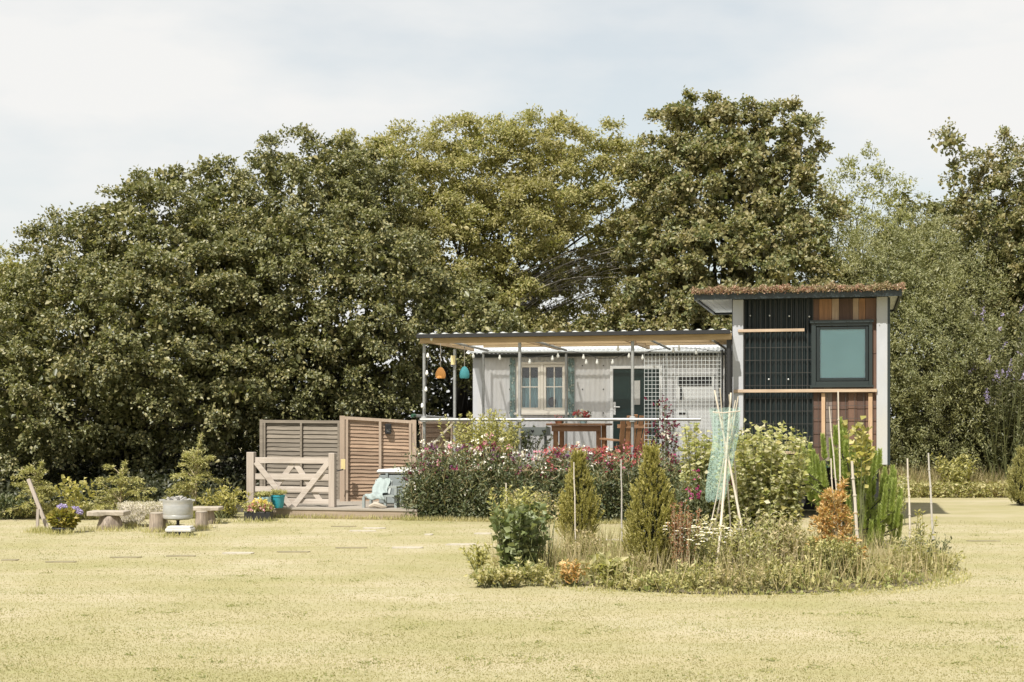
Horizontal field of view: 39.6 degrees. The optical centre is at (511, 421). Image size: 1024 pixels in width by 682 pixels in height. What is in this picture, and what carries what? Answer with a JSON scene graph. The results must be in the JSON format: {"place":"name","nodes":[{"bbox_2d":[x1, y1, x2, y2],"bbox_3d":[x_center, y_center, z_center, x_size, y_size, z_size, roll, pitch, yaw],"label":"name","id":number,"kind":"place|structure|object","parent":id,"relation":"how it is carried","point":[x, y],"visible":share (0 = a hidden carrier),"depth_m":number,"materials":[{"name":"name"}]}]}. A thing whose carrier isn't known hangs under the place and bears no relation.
{"place":"outdoors","nodes":[
{"label":"outdoors","id":0,"kind":"place"},
{"bbox_2d":[3,458,926,511],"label":"woodland floor","id":1,"kind":"structure","parent":0,"point":[241,510],"depth_m":25.21,"materials":[{"name":"green soil"}]},
{"bbox_2d":[0,243,78,480],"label":"broadleaf tree","id":2,"kind":"object","parent":1,"relation":"on","point":[11,263],"visible":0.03,"depth_m":30.77,"materials":[{"name":"green plant"}]},
{"bbox_2d":[0,171,290,486],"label":"oak tree","id":3,"kind":"object","parent":1,"relation":"on","point":[116,381],"visible":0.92,"depth_m":26.57,"materials":[{"name":"green plant"}]},
{"bbox_2d":[0,432,419,508],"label":"undergrowth","id":4,"kind":"object","parent":1,"relation":"on","point":[159,482],"visible":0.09,"depth_m":26.44,"materials":[{"name":"green plant"}]},
{"bbox_2d":[260,419,339,498],"bbox_3d":[-3.661,0.735,24.649,1.673,1.530,0.095,0,0,26],"label":"fence panel","id":5,"kind":"object","parent":1,"relation":"on","point":[302,438],"visible":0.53,"depth_m":24.64,"materials":[{"name":"wood"}]},
{"bbox_2d":[120,122,528,459],"bbox_3d":[-3.727,-2.242,28.475,8.547,7.671,4.386,0,0,0],"label":"oak tree","id":6,"kind":"object","parent":1,"relation":"on","point":[302,254],"visible":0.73,"depth_m":27.62,"materials":[{"name":"green plant"}]},
{"bbox_2d":[340,416,415,500],"bbox_3d":[-2.244,0.705,23.858,1.290,1.590,0.095,0,0,-18],"label":"fence panel","id":7,"kind":"object","parent":1,"relation":"on","point":[369,447],"visible":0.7,"depth_m":23.81,"materials":[{"name":"wood"}]},
{"bbox_2d":[313,103,677,417],"bbox_3d":[-0.177,-2.747,31.684,8.736,8.668,4.198,0,0,-18],"label":"beech tree","id":8,"kind":"object","parent":1,"relation":"on","point":[522,204],"visible":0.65,"depth_m":31.12,"materials":[{"name":"green plant"}]},
{"bbox_2d":[0,331,993,482],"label":"hedgerow","id":9,"kind":"object","parent":1,"relation":"on","point":[443,397],"visible":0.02,"depth_m":34.51,"materials":[{"name":"green plant"}]},
{"bbox_2d":[411,328,734,511],"bbox_3d":[1.195,0.038,23.241,4.973,2.924,3.156,0,0,13],"label":"veranda","id":10,"kind":"object","parent":1,"relation":"on","point":[646,338],"visible":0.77,"depth_m":22.06,"materials":[{"name":"grey wood"}]},
{"bbox_2d":[419,421,472,461],"bbox_3d":[-1.082,0.671,24.863,0.085,1.363,1.728,0,0,33],"label":"fence panel","id":11,"kind":"object","parent":10,"relation":"attached to","point":[433,431],"visible":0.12,"depth_m":24.59,"materials":[{"name":"wood"}]},
{"bbox_2d":[506,427,550,460],"bbox_3d":[0.275,0.490,24.051,0.710,0.780,0.306,0,0,13],"label":"planter box","id":12,"kind":"object","parent":10,"relation":"on","point":[536,431],"visible":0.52,"depth_m":23.89,"materials":[{"name":"grey paint"}]},
{"bbox_2d":[485,424,552,453],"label":"window plants","id":13,"kind":"object","parent":12,"relation":"in","point":[525,442],"depth_m":23.83,"materials":[{"name":"green plant"}]},
{"bbox_2d":[546,423,611,464],"bbox_3d":[1.107,0.459,23.309,0.968,0.843,0.740,0,0,13],"label":"wooden table","id":14,"kind":"object","parent":10,"relation":"on","point":[598,428],"visible":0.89,"depth_m":23.02,"materials":[{"name":"orange wood"}]},
{"bbox_2d":[460,346,712,364],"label":"string lights","id":15,"kind":"object","parent":10,"relation":"hanging from","point":[612,361],"visible":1,"depth_m":24.18},
{"bbox_2d":[599,414,650,465],"bbox_3d":[1.833,0.399,22.465,0.680,1.004,0.736,0,0,-18],"label":"wooden chair","id":16,"kind":"object","parent":10,"relation":"on","point":[622,426],"visible":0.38,"depth_m":22.26,"materials":[{"name":"orange wood"}]},
{"bbox_2d":[466,345,738,477],"bbox_3d":[2.079,0.018,25.935,5.318,2.965,2.729,0,0,13],"label":"shepherds hut","id":17,"kind":"object","parent":1,"relation":"on","point":[601,388],"visible":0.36,"depth_m":24.89,"materials":[{"name":"grey paint"}]},
{"bbox_2d":[514,362,568,414],"bbox_3d":[0.529,-0.577,25.097,0.981,0.935,0.115,0,0,13],"label":"window","id":18,"kind":"structure","parent":17,"relation":"in","point":[542,409],"depth_m":25.08,"materials":[{"name":"beige paint"}]},
{"bbox_2d":[613,369,658,462],"bbox_3d":[2.159,-0.044,24.704,0.801,1.727,0.116,0,0,14],"label":"door","id":19,"kind":"structure","parent":17,"relation":"in","point":[621,377],"depth_m":24.70,"materials":[{"name":"green paint"}]},
{"bbox_2d":[459,84,868,399],"bbox_3d":[3.120,-2.851,30.106,8.700,8.878,4.086,0,0,0],"label":"sycamore tree","id":20,"kind":"object","parent":1,"relation":"on","point":[755,222],"visible":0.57,"depth_m":29.96,"materials":[{"name":"green plant"}]},
{"bbox_2d":[788,139,937,318],"bbox_3d":[7.842,-2.491,32.364,4.226,8.158,3.269,0,0,-42],"label":"ash tree","id":21,"kind":"object","parent":1,"relation":"on","point":[878,221],"visible":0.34,"depth_m":32.63,"materials":[{"name":"green plant"}]},
{"bbox_2d":[794,194,1023,475],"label":"willow shrub","id":22,"kind":"object","parent":1,"relation":"on","point":[918,440],"visible":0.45,"depth_m":28.91,"materials":[{"name":"green plant"}]},
{"bbox_2d":[864,190,1023,463],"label":"field maple","id":23,"kind":"object","parent":1,"relation":"on","point":[937,206],"visible":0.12,"depth_m":32.36,"materials":[{"name":"plant"}]},
{"bbox_2d":[927,117,1023,366],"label":"hawthorn tree","id":24,"kind":"object","parent":1,"relation":"on","point":[1012,220],"visible":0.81,"depth_m":29.34,"materials":[{"name":"green plant"}]},
{"bbox_2d":[952,262,1023,462],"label":"hawthorn tree","id":25,"kind":"object","parent":1,"relation":"on","point":[1017,293],"visible":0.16,"depth_m":29.14,"materials":[{"name":"green plant"}]},
{"bbox_2d":[0,424,1023,681],"bbox_3d":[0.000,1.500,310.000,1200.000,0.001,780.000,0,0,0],"label":"ground","id":26,"kind":"structure","parent":0,"point":[958,512],"depth_m":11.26,"materials":[{"name":"green plant"}]},
{"bbox_2d":[0,492,35,519],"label":"fern clump","id":27,"kind":"object","parent":26,"relation":"on","point":[7,501],"visible":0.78,"depth_m":21.66,"materials":[{"name":"green plant"}]},
{"bbox_2d":[27,478,48,527],"bbox_3d":[-6.511,1.149,19.550,0.369,0.721,0.046,0,0,18],"label":"leaning post","id":28,"kind":"object","parent":26,"relation":"on","point":[36,499],"visible":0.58,"depth_m":19.54,"materials":[{"name":"wood"}]},
{"bbox_2d":[0,460,78,517],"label":"shrub","id":29,"kind":"object","parent":26,"relation":"on","point":[48,489],"visible":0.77,"depth_m":21.81,"materials":[{"name":"plant"}]},
{"bbox_2d":[45,503,83,532],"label":"potted hydrangea","id":30,"kind":"object","parent":26,"relation":"on","point":[60,516],"visible":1,"depth_m":19.01,"materials":[{"name":"green plant"}]},
{"bbox_2d":[53,474,94,509],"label":"broadleaf shrub","id":31,"kind":"object","parent":26,"relation":"on","point":[77,495],"visible":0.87,"depth_m":21.45,"materials":[{"name":"plant"}]},
{"bbox_2d":[87,510,130,529],"bbox_3d":[-5.614,1.378,19.785,0.520,0.265,0.395,0,0,0],"label":"log bench","id":32,"kind":"object","parent":26,"relation":"on","point":[110,518],"visible":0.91,"depth_m":19.66,"materials":[{"name":"brown wood"}]},
{"bbox_2d":[82,459,156,518],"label":"shrub","id":33,"kind":"object","parent":26,"relation":"on","point":[110,497],"visible":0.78,"depth_m":21.92,"materials":[{"name":"plant"}]},
{"bbox_2d":[6,505,235,518],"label":"verge grass","id":34,"kind":"structure","parent":26,"relation":"on","point":[84,515],"depth_m":21.90,"materials":[{"name":"green plant"}]},
{"bbox_2d":[149,512,165,531],"bbox_3d":[-4.812,1.375,19.323,0.232,0.270,0.229,0,0,-32],"label":"log stool","id":35,"kind":"object","parent":26,"relation":"on","point":[156,519],"visible":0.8,"depth_m":19.23,"materials":[{"name":"brown wood"}]},
{"bbox_2d":[165,526,194,535],"bbox_3d":[-4.363,1.440,18.696,0.340,0.120,0.250,0,0,0],"label":"fire tray","id":36,"kind":"object","parent":26,"relation":"on","point":[184,529],"visible":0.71,"depth_m":18.58,"materials":[{"name":"stone"}]},
{"bbox_2d":[159,496,194,525],"bbox_3d":[-4.523,1.248,19.254,0.410,0.463,0.410,0,0,45],"label":"fire drum","id":37,"kind":"object","parent":36,"relation":"on","point":[177,508],"visible":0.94,"depth_m":19.10,"materials":[{"name":"metal"}]},
{"bbox_2d":[163,433,238,517],"bbox_3d":[-4.854,0.894,22.349,1.274,1.477,1.050,0,0,-20],"label":"shrub","id":38,"kind":"object","parent":26,"relation":"on","point":[192,459],"visible":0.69,"depth_m":22.19,"materials":[{"name":"plant"}]},
{"bbox_2d":[195,511,207,528],"bbox_3d":[-4.336,1.384,19.868,0.185,0.252,0.192,0,0,0],"label":"log stool","id":39,"kind":"object","parent":26,"relation":"on","point":[201,518],"visible":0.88,"depth_m":19.80,"materials":[{"name":"brown wood"}]},
{"bbox_2d":[193,506,223,523],"bbox_3d":[-4.466,1.379,20.802,0.426,0.262,0.400,0,0,0],"label":"log bench","id":40,"kind":"object","parent":26,"relation":"on","point":[211,510],"visible":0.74,"depth_m":20.72,"materials":[{"name":"brown wood"}]},
{"bbox_2d":[198,485,250,518],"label":"golden shrub","id":41,"kind":"object","parent":26,"relation":"on","point":[225,500],"visible":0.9,"depth_m":21.93,"materials":[{"name":"plant"}]},
{"bbox_2d":[242,497,274,520],"bbox_3d":[-3.817,1.317,21.431,0.490,0.367,0.367,0,0,0],"label":"planter","id":42,"kind":"object","parent":26,"relation":"on","point":[263,509],"visible":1,"depth_m":21.31,"materials":[{"name":"multicoloured plastic"}]},
{"bbox_2d":[246,452,336,506],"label":"wooden gate","id":43,"kind":"structure","parent":26,"relation":"on","point":[253,461],"depth_m":22.19,"materials":[{"name":"brown wood"}]},
{"bbox_2d":[20,512,628,538],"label":"long grass","id":44,"kind":"structure","parent":26,"relation":"on","point":[40,529],"depth_m":20.65,"materials":[{"name":"green plant"}]},
{"bbox_2d":[273,499,420,519],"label":"garden deck","id":45,"kind":"structure","parent":26,"relation":"on","point":[345,508],"depth_m":21.84,"materials":[{"name":"brown wood"}]},
{"bbox_2d":[270,489,286,507],"bbox_3d":[-3.590,1.177,21.886,0.288,0.317,0.300,0,0,-17],"label":"flower pot","id":46,"kind":"object","parent":45,"relation":"on","point":[277,498],"visible":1,"depth_m":21.82,"materials":[{"name":"teal ceramic"}]},
{"bbox_2d":[362,480,401,507],"bbox_3d":[-2.003,1.131,22.066,0.530,0.408,0.423,0,0,13],"label":"seat","id":47,"kind":"object","parent":45,"relation":"on","point":[389,494],"visible":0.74,"depth_m":21.92,"materials":[{"name":"paint"}]},
{"bbox_2d":[365,478,390,500],"bbox_3d":[-2.055,1.052,22.066,0.336,0.336,0.483,0,0,14],"label":"towel","id":48,"kind":"object","parent":47,"relation":"on","point":[380,487],"visible":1,"depth_m":22.13,"materials":[{"name":"fabric"}]},
{"bbox_2d":[377,467,418,504],"bbox_3d":[-1.301,1.054,23.121,1.530,0.562,1.130,0,0,14],"label":"hot tub","id":49,"kind":"object","parent":45,"relation":"on","point":[390,473],"visible":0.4,"depth_m":22.72,"materials":[{"name":"plastic"}]},
{"bbox_2d":[459,541,491,572],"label":"yellow fern","id":50,"kind":"object","parent":26,"relation":"on","point":[480,559],"visible":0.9,"depth_m":13.88,"materials":[{"name":"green plant"}]},
{"bbox_2d":[437,409,523,498],"bbox_3d":[-0.455,0.651,22.164,1.326,1.702,1.206,0,0,-20],"label":"golden shrub","id":51,"kind":"object","parent":26,"relation":"on","point":[490,429],"visible":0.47,"depth_m":21.99,"materials":[{"name":"yellow plant"}]},
{"bbox_2d":[463,564,526,587],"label":"weed clump","id":52,"kind":"object","parent":26,"relation":"on","point":[498,577],"visible":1,"depth_m":12.79,"materials":[{"name":"green plant"}]},
{"bbox_2d":[487,484,549,559],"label":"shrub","id":53,"kind":"object","parent":26,"relation":"on","point":[513,502],"visible":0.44,"depth_m":13.58,"materials":[{"name":"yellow plant"}]},
{"bbox_2d":[487,500,552,581],"bbox_3d":[0.084,1.119,13.396,0.631,0.766,0.641,0,0,0],"label":"leafy plant","id":54,"kind":"object","parent":26,"relation":"on","point":[518,528],"visible":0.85,"depth_m":13.28,"materials":[{"name":"green plant"}]},
{"bbox_2d":[514,556,568,587],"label":"weed clump","id":55,"kind":"object","parent":26,"relation":"on","point":[546,575],"visible":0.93,"depth_m":12.90,"materials":[{"name":"green plant"}]},
{"bbox_2d":[392,433,694,521],"bbox_3d":[0.508,0.914,21.414,4.886,1.487,1.515,0,0,13],"label":"sweet pea hedge","id":56,"kind":"object","parent":26,"relation":"on","point":[452,486],"visible":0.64,"depth_m":21.30,"materials":[{"name":"green plant"}]},
{"bbox_2d":[559,558,589,586],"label":"orange weed","id":57,"kind":"object","parent":26,"relation":"on","point":[575,575],"visible":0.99,"depth_m":12.86,"materials":[{"name":"plant"}]},
{"bbox_2d":[553,447,604,543],"bbox_3d":[0.776,0.906,16.365,0.615,1.229,0.604,0,0,0],"label":"dwarf conifer","id":58,"kind":"object","parent":26,"relation":"on","point":[586,510],"visible":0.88,"depth_m":16.30,"materials":[{"name":"green plant"}]},
{"bbox_2d":[644,395,679,464],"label":"hollyhock","id":59,"kind":"object","parent":26,"relation":"on","point":[666,439],"visible":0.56,"depth_m":21.32,"materials":[{"name":"green plant"}]},
{"bbox_2d":[469,547,972,598],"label":"grass","id":60,"kind":"structure","parent":26,"relation":"on","point":[945,577],"depth_m":12.63,"materials":[{"name":"green plant"}]},
{"bbox_2d":[492,489,559,566],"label":"pale seedheads","id":61,"kind":"object","parent":60,"relation":"on","point":[548,512],"visible":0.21,"depth_m":14.03,"materials":[{"name":"beige plant"}]},
{"bbox_2d":[562,529,603,559],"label":"tall weeds","id":62,"kind":"object","parent":60,"relation":"on","point":[594,537],"visible":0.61,"depth_m":14.87,"materials":[{"name":"green plant"}]},
{"bbox_2d":[577,550,639,585],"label":"broad weed","id":63,"kind":"object","parent":60,"relation":"on","point":[605,563],"visible":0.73,"depth_m":12.86,"materials":[{"name":"green plant"}]},
{"bbox_2d":[599,573,649,590],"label":"weed clump","id":64,"kind":"object","parent":60,"relation":"on","point":[624,582],"visible":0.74,"depth_m":12.65,"materials":[{"name":"green plant"}]},
{"bbox_2d":[618,551,655,574],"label":"tall weeds","id":65,"kind":"object","parent":60,"relation":"on","point":[635,559],"visible":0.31,"depth_m":13.15,"materials":[{"name":"green plant"}]},
{"bbox_2d":[621,440,686,569],"bbox_3d":[1.298,0.845,13.723,0.654,1.350,0.646,0,0,38],"label":"dwarf conifer","id":66,"kind":"object","parent":60,"relation":"on","point":[651,491],"visible":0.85,"depth_m":13.61,"materials":[{"name":"green plant"}]},
{"bbox_2d":[638,566,699,592],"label":"weed clump","id":67,"kind":"object","parent":60,"relation":"on","point":[666,581],"visible":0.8,"depth_m":12.52,"materials":[{"name":"plant"}]},
{"bbox_2d":[667,500,701,574],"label":"dock plant","id":68,"kind":"object","parent":60,"relation":"on","point":[677,525],"visible":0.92,"depth_m":13.19,"materials":[{"name":"plant"}]},
{"bbox_2d":[677,422,723,550],"bbox_3d":[1.924,0.750,14.496,0.477,1.502,0.641,0,0,0],"label":"bean plant","id":69,"kind":"object","parent":60,"relation":"on","point":[708,457],"visible":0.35,"depth_m":14.40,"materials":[{"name":"green plant"}]},
{"bbox_2d":[670,464,731,559],"bbox_3d":[1.840,0.961,14.137,0.501,1.081,0.604,0,0,-28],"label":"sweet pea plant","id":70,"kind":"object","parent":60,"relation":"on","point":[695,502],"visible":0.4,"depth_m":14.13,"materials":[{"name":"green plant"}]},
{"bbox_2d":[666,559,738,590],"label":"weed clump","id":71,"kind":"object","parent":60,"relation":"on","point":[693,569],"visible":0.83,"depth_m":12.53,"materials":[{"name":"green plant"}]},
{"bbox_2d":[676,510,728,564],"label":"tall weeds","id":72,"kind":"object","parent":60,"relation":"on","point":[706,519],"visible":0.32,"depth_m":13.43,"materials":[{"name":"green plant"}]},
{"bbox_2d":[663,518,745,576],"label":"daisy clump","id":73,"kind":"object","parent":60,"relation":"on","point":[703,542],"visible":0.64,"depth_m":13.18,"materials":[{"name":"green plant"}]},
{"bbox_2d":[486,536,954,594],"bbox_3d":[2.046,1.427,14.511,4.663,0.290,4.651,0,0,0],"label":"ground cover","id":74,"kind":"object","parent":60,"relation":"on","point":[908,574],"visible":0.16,"depth_m":12.72,"materials":[{"name":"plant"}]},
{"bbox_2d":[482,520,966,593],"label":"dry stalks","id":75,"kind":"object","parent":60,"relation":"on","point":[567,550],"visible":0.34,"depth_m":13.16,"materials":[{"name":"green plant"}]},
{"bbox_2d":[709,452,740,561],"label":"bean plant","id":76,"kind":"object","parent":60,"relation":"on","point":[726,512],"visible":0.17,"depth_m":14.32,"materials":[{"name":"green plant"}]},
{"bbox_2d":[693,520,760,581],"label":"tall weeds","id":77,"kind":"object","parent":60,"relation":"on","point":[726,551],"visible":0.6,"depth_m":13.05,"materials":[{"name":"green plant"}]},
{"bbox_2d":[705,388,749,574],"bbox_3d":[2.005,0.598,13.477,0.498,1.812,0.860,0,0,0],"label":"cane wigwam","id":78,"kind":"object","parent":60,"relation":"on","point":[727,460],"visible":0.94,"depth_m":13.38,"materials":[{"name":"brown wood"}]},
{"bbox_2d":[708,560,772,592],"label":"weed clump","id":79,"kind":"object","parent":60,"relation":"on","point":[736,581],"visible":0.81,"depth_m":12.42,"materials":[{"name":"green plant"}]},
{"bbox_2d":[732,507,783,580],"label":"tall weeds","id":80,"kind":"object","parent":60,"relation":"on","point":[755,535],"visible":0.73,"depth_m":13.14,"materials":[{"name":"green plant"}]},
{"bbox_2d":[715,418,812,565],"bbox_3d":[2.484,0.734,14.046,0.935,1.536,0.964,0,0,-20],"label":"bean plant","id":81,"kind":"object","parent":60,"relation":"on","point":[767,482],"visible":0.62,"depth_m":13.91,"materials":[{"name":"green plant"}]},
{"bbox_2d":[746,552,803,592],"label":"weed clump","id":82,"kind":"object","parent":60,"relation":"on","point":[775,576],"visible":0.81,"depth_m":12.51,"materials":[{"name":"green plant"}]},
{"bbox_2d":[746,510,812,574],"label":"tall weeds","id":83,"kind":"object","parent":60,"relation":"on","point":[793,536],"visible":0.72,"depth_m":13.20,"materials":[{"name":"green plant"}]},
{"bbox_2d":[775,512,822,567],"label":"tall weeds","id":84,"kind":"object","parent":60,"relation":"on","point":[786,529],"visible":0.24,"depth_m":13.57,"materials":[{"name":"green plant"}]},
{"bbox_2d":[774,555,828,590],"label":"weed clump","id":85,"kind":"object","parent":60,"relation":"on","point":[820,571],"visible":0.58,"depth_m":12.66,"materials":[{"name":"plant"}]},
{"bbox_2d":[784,534,865,582],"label":"green shrub","id":86,"kind":"object","parent":60,"relation":"on","point":[835,545],"visible":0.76,"depth_m":13.09,"materials":[{"name":"plant"}]},
{"bbox_2d":[805,474,868,565],"bbox_3d":[3.048,1.064,13.508,0.571,1.118,0.841,0,0,0],"label":"orange conifer","id":87,"kind":"object","parent":60,"relation":"on","point":[836,498],"visible":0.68,"depth_m":13.47,"materials":[{"name":"plant"}]},
{"bbox_2d":[851,461,859,557],"bbox_3d":[3.628,0.961,15.000,0.109,1.080,0.046,0,0,0],"label":"bamboo cane","id":88,"kind":"object","parent":60,"relation":"on","point":[855,501],"visible":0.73,"depth_m":14.99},
{"bbox_2d":[854,555,896,582],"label":"weed clump","id":89,"kind":"object","parent":60,"relation":"on","point":[869,564],"visible":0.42,"depth_m":13.12,"materials":[{"name":"green plant"}]},
{"bbox_2d":[877,552,921,576],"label":"weed clump","id":90,"kind":"object","parent":60,"relation":"on","point":[900,563],"visible":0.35,"depth_m":13.54,"materials":[{"name":"green plant"}]},
{"bbox_2d":[881,529,939,571],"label":"tall weeds","id":91,"kind":"object","parent":60,"relation":"on","point":[908,550],"visible":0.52,"depth_m":13.95,"materials":[{"name":"green plant"}]},
{"bbox_2d":[900,530,951,568],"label":"weeds","id":92,"kind":"object","parent":60,"relation":"on","point":[944,545],"visible":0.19,"depth_m":14.38,"materials":[{"name":"green plant"}]},
{"bbox_2d":[690,280,905,515],"bbox_3d":[4.586,-0.303,22.634,3.184,3.605,3.220,0,0,13],"label":"timber cabin","id":93,"kind":"object","parent":26,"relation":"on","point":[802,355],"visible":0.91,"depth_m":21.43,"materials":[{"name":"grey paint"}]},
{"bbox_2d":[810,319,873,387],"bbox_3d":[4.944,-1.010,21.322,0.931,1.010,0.120,0,0,14],"label":"window","id":94,"kind":"structure","parent":93,"relation":"in","point":[839,353],"depth_m":21.33,"materials":[{"name":"glass"}]},
{"bbox_2d":[798,416,903,547],"bbox_3d":[4.032,0.780,16.961,1.384,1.693,0.742,0,0,0],"label":"young pine","id":95,"kind":"object","parent":26,"relation":"on","point":[817,483],"visible":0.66,"depth_m":16.82,"materials":[{"name":"green plant"}]},
{"bbox_2d":[842,416,875,539],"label":"vine stem","id":96,"kind":"object","parent":26,"relation":"on","point":[863,439],"visible":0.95,"depth_m":16.41,"materials":[{"name":"plant"}]},
{"bbox_2d":[879,474,909,524],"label":"white flowered plant","id":97,"kind":"object","parent":26,"relation":"on","point":[904,483],"visible":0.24,"depth_m":20.41,"materials":[{"name":"green plant"}]},
{"bbox_2d":[911,508,937,539],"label":"sapling","id":98,"kind":"object","parent":26,"relation":"on","point":[919,529],"visible":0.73,"depth_m":14.54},
{"bbox_2d":[928,453,934,543],"bbox_3d":[4.766,0.931,16.164,0.083,1.139,0.032,0,0,0],"label":"bamboo cane","id":99,"kind":"object","parent":26,"relation":"on","point":[931,510],"visible":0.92,"depth_m":16.16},
{"bbox_2d":[909,550,966,571],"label":"weed clump","id":100,"kind":"object","parent":26,"relation":"on","point":[951,560],"visible":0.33,"depth_m":14.23,"materials":[{"name":"green plant"}]},
{"bbox_2d":[879,459,1008,496],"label":"rough grass","id":101,"kind":"structure","parent":26,"relation":"on","point":[916,476],"depth_m":28.28,"materials":[{"name":"plant"}]},
{"bbox_2d":[879,478,1010,497],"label":"rough weeds","id":102,"kind":"object","parent":26,"relation":"on","point":[992,484],"visible":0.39,"depth_m":27.81,"materials":[{"name":"green plant"}]},
{"bbox_2d":[930,452,978,492],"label":"golden shrub","id":103,"kind":"object","parent":26,"relation":"on","point":[960,476],"visible":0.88,"depth_m":28.13,"materials":[{"name":"yellow plant"}]},
{"bbox_2d":[922,305,1023,480],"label":"buddleia","id":104,"kind":"object","parent":26,"relation":"on","point":[1011,440],"visible":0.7,"depth_m":28.28,"materials":[{"name":"green plant"}]},
{"bbox_2d":[1003,445,1023,505],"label":"dwarf conifer","id":105,"kind":"object","parent":26,"relation":"on","point":[1015,480],"visible":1,"depth_m":25.14,"materials":[{"name":"green plant"}]},
{"bbox_2d":[0,0,1023,420],"label":"sky","id":106,"kind":"structure","parent":0,"point":[92,92],"materials":[{"name":"white"}]},
{"bbox_3d":[-5.203,1.374,20.306,0.676,0.273,0.400,0,0,0],"label":"log bench","id":107,"kind":"object","parent":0,"visible":0},
{"bbox_2d":[117,499,162,524],"bbox_3d":[-5.235,1.299,20.290,0.784,0.363,0.548,0,0,0],"label":"sheepskin","id":108,"kind":"object","parent":107,"relation":"on","point":[140,511],"visible":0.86,"depth_m":20.08,"materials":[{"name":"fur"}]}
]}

